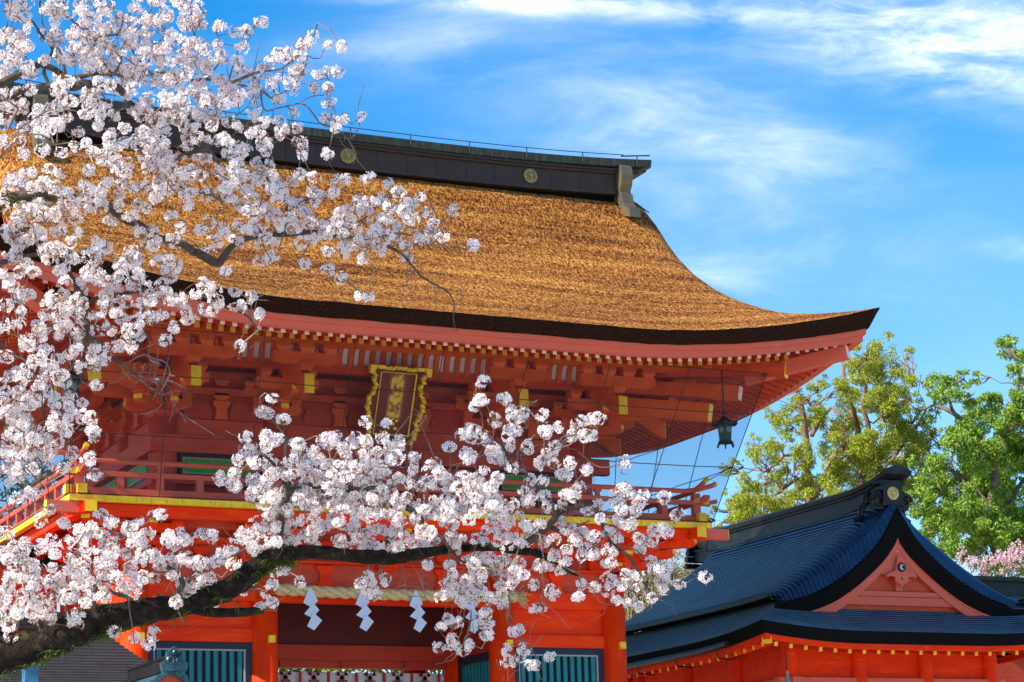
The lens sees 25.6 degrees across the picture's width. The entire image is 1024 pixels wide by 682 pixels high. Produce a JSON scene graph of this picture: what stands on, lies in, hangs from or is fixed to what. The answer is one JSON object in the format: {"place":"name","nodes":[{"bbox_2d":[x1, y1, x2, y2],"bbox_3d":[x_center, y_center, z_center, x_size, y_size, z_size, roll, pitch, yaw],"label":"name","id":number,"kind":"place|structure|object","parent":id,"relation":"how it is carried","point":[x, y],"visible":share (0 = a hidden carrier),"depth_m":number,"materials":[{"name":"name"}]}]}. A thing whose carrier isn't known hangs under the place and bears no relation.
{"place":"outdoors","nodes":[
{"label":"outdoors","id":0,"kind":"place"},
{"bbox_2d":[0,455,73,525],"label":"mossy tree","id":1,"kind":"object","parent":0,"point":[35,483],"visible":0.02,"depth_m":43.21,"materials":[{"name":"green plant"}]},
{"bbox_2d":[0,0,1023,673],"label":"sky","id":2,"kind":"structure","parent":0,"point":[807,156],"materials":[{"name":"blue"}]},
{"bbox_2d":[624,565,692,620],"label":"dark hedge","id":3,"kind":"object","parent":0,"point":[649,588],"depth_m":45.78,"materials":[{"name":"green plant"}]},
{"bbox_2d":[624,548,697,632],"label":"cherry blossoms","id":4,"kind":"object","parent":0,"point":[631,611],"visible":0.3,"depth_m":44.29,"materials":[{"name":"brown plant"}]},
{"bbox_2d":[706,489,781,527],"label":"yellow tree","id":5,"kind":"object","parent":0,"point":[726,521],"visible":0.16,"depth_m":53.50,"materials":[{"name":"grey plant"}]},
{"bbox_2d":[718,331,942,522],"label":"evergreen tree","id":6,"kind":"object","parent":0,"point":[866,452],"visible":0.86,"depth_m":52.20,"materials":[{"name":"green plant"}]},
{"bbox_2d":[904,334,1023,576],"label":"broadleaf tree","id":7,"kind":"object","parent":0,"point":[991,487],"visible":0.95,"depth_m":51.29,"materials":[{"name":"green plant"}]},
{"bbox_2d":[974,576,1023,681],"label":"corridor roof","id":8,"kind":"structure","parent":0,"point":[1013,589],"depth_m":41.55,"materials":[{"name":"grey metal"}]},
{"label":"ground","id":9,"kind":"structure","parent":0,"visible":0},
{"bbox_2d":[22,662,40,681],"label":"blue post","id":10,"kind":"object","parent":9,"relation":"on","point":[32,678],"visible":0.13,"depth_m":23.45,"materials":[{"name":"paint"}]},
{"bbox_2d":[0,548,62,611],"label":"cherry blossoms","id":11,"kind":"object","parent":9,"relation":"on","point":[46,561],"visible":0.16,"depth_m":32.61,"materials":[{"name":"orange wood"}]},
{"bbox_2d":[0,611,146,681],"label":"shrine","id":12,"kind":"object","parent":9,"relation":"on","point":[108,662],"visible":0.38,"depth_m":27.97,"materials":[{"name":"grey"}]},
{"bbox_2d":[127,646,193,681],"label":"notice shelter","id":13,"kind":"object","parent":9,"relation":"on","point":[170,665],"visible":1,"depth_m":23.82,"materials":[{"name":"teal metal"}]},
{"bbox_2d":[0,0,714,681],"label":"cherry tree","id":14,"kind":"object","parent":9,"relation":"on","point":[72,628],"visible":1,"depth_m":9.92,"materials":[{"name":"white plant"}]},
{"bbox_2d":[278,668,443,681],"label":"sunlit hedge","id":15,"kind":"object","parent":9,"relation":"on","point":[338,670],"visible":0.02,"depth_m":42.08,"materials":[{"name":"green plant"}]},
{"bbox_2d":[0,78,879,681],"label":"shrine gate","id":16,"kind":"structure","parent":9,"relation":"on","point":[574,260],"depth_m":32.35,"materials":[{"name":"red wood"}]},
{"bbox_2d":[55,326,88,405],"bbox_3d":[-5.584,0.276,28.613,0.432,1.124,0.389,5,-15,-25],"label":"hanging lantern","id":17,"kind":"object","parent":16,"relation":"hanging from","point":[76,378],"visible":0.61,"depth_m":28.47,"materials":[{"name":"brown metal"}]},
{"bbox_2d":[97,477,115,487],"bbox_3d":[-5.866,2.197,32.931,0.080,0.335,1.110,5,-15,-25],"label":"lattice window","id":18,"kind":"structure","parent":16,"relation":"in","point":[105,485],"depth_m":32.89,"materials":[{"name":"green wood"}]},
{"bbox_2d":[125,456,147,488],"bbox_3d":[-5.241,1.874,31.663,0.080,0.335,1.110,5,-15,-25],"label":"lattice window","id":19,"kind":"structure","parent":16,"relation":"in","point":[133,482],"depth_m":31.73,"materials":[{"name":"green wood"}]},
{"bbox_2d":[148,641,251,681],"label":"lattice window","id":20,"kind":"structure","parent":16,"relation":"in","point":[208,661],"depth_m":30.64,"materials":[{"name":"teal wood"}]},
{"bbox_2d":[178,453,261,477],"bbox_3d":[-4.052,1.754,31.301,1.200,0.335,0.080,5,-15,-25],"label":"lattice window","id":21,"kind":"structure","parent":16,"relation":"in","point":[188,456],"depth_m":31.20,"materials":[{"name":"green"}]},
{"bbox_2d":[278,671,442,681],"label":"shrine curtain","id":22,"kind":"object","parent":16,"relation":"hanging from","point":[289,676],"visible":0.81,"depth_m":33.21,"materials":[{"name":"fabric"}]},
{"bbox_2d":[289,461,471,504],"bbox_3d":[-1.851,2.141,32.267,2.810,0.740,0.095,5,-15,-25],"label":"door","id":23,"kind":"structure","parent":16,"relation":"in","point":[402,470],"depth_m":32.44,"materials":[{"name":"red wood"}]},
{"bbox_2d":[0,321,766,550],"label":"bird net","id":24,"kind":"object","parent":16,"relation":"on","point":[714,501],"visible":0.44,"depth_m":30.91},
{"bbox_2d":[364,363,431,444],"bbox_3d":[-1.658,0.909,32.038,0.940,1.067,0.564,5,-15,-25],"label":"name plaque","id":25,"kind":"object","parent":16,"relation":"hanging from","point":[397,394],"visible":0.73,"depth_m":32.05,"materials":[{"name":"gold metal"}]},
{"bbox_2d":[274,584,529,607],"bbox_3d":[-1.521,3.560,31.771,3.850,0.349,0.336,5,-15,-25],"label":"straw rope","id":26,"kind":"object","parent":16,"relation":"attached to","point":[347,592],"visible":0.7,"depth_m":31.56,"materials":[{"name":"beige fabric"}]},
{"bbox_2d":[303,588,321,629],"bbox_3d":[-2.743,3.685,31.018,0.257,0.590,0.042,3,-14,-20],"label":"paper streamer","id":27,"kind":"object","parent":26,"relation":"hanging from","point":[310,600],"visible":1,"depth_m":31.01,"materials":[{"name":"white paper"}]},
{"bbox_2d":[356,591,373,630],"bbox_3d":[-2.047,3.741,31.343,0.255,0.590,0.030,4,-15,-24],"label":"paper streamer","id":28,"kind":"object","parent":26,"relation":"hanging from","point":[362,602],"visible":0.88,"depth_m":31.33,"materials":[{"name":"white paper"}]},
{"bbox_2d":[410,591,426,631],"bbox_3d":[-1.318,3.802,31.691,0.253,0.590,0.033,5,-15,-27],"label":"paper streamer","id":29,"kind":"object","parent":26,"relation":"hanging from","point":[416,603],"visible":1,"depth_m":31.68,"materials":[{"name":"white paper"}]},
{"bbox_2d":[465,593,479,632],"bbox_3d":[-0.556,3.862,32.039,0.254,0.590,0.076,5,-15,-25],"label":"paper streamer","id":30,"kind":"object","parent":26,"relation":"hanging from","point":[472,607],"visible":0.63,"depth_m":32.02,"materials":[{"name":"white paper"}]},
{"bbox_2d":[496,470,569,493],"bbox_3d":[0.318,2.111,33.362,1.170,0.335,0.080,5,-15,-25],"label":"lattice window","id":31,"kind":"structure","parent":16,"relation":"in","point":[522,474],"depth_m":33.28,"materials":[{"name":"green wood"}]},
{"bbox_2d":[514,647,603,681],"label":"lattice window","id":32,"kind":"structure","parent":16,"relation":"in","point":[569,664],"depth_m":32.93,"materials":[{"name":"teal wood"}]},
{"bbox_2d":[711,370,737,448],"bbox_3d":[3.035,0.972,32.337,0.432,1.124,0.389,5,-15,-25],"label":"hanging lantern","id":33,"kind":"object","parent":16,"relation":"hanging from","point":[724,424],"visible":1,"depth_m":32.19,"materials":[{"name":"brown metal"}]},
{"bbox_2d":[625,464,1023,681],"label":"side hall","id":34,"kind":"structure","parent":9,"relation":"on","point":[867,581],"depth_m":36.70,"materials":[{"name":"blue tile"}]},
{"bbox_2d":[785,647,790,681],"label":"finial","id":35,"kind":"object","parent":34,"relation":"hanging from","point":[787,678],"visible":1,"depth_m":34.89,"materials":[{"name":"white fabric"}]},
{"bbox_2d":[955,539,1023,576],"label":"cherry tree","id":36,"kind":"object","parent":9,"relation":"on","point":[1012,555],"visible":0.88,"depth_m":45.71,"materials":[{"name":"pink plant"}]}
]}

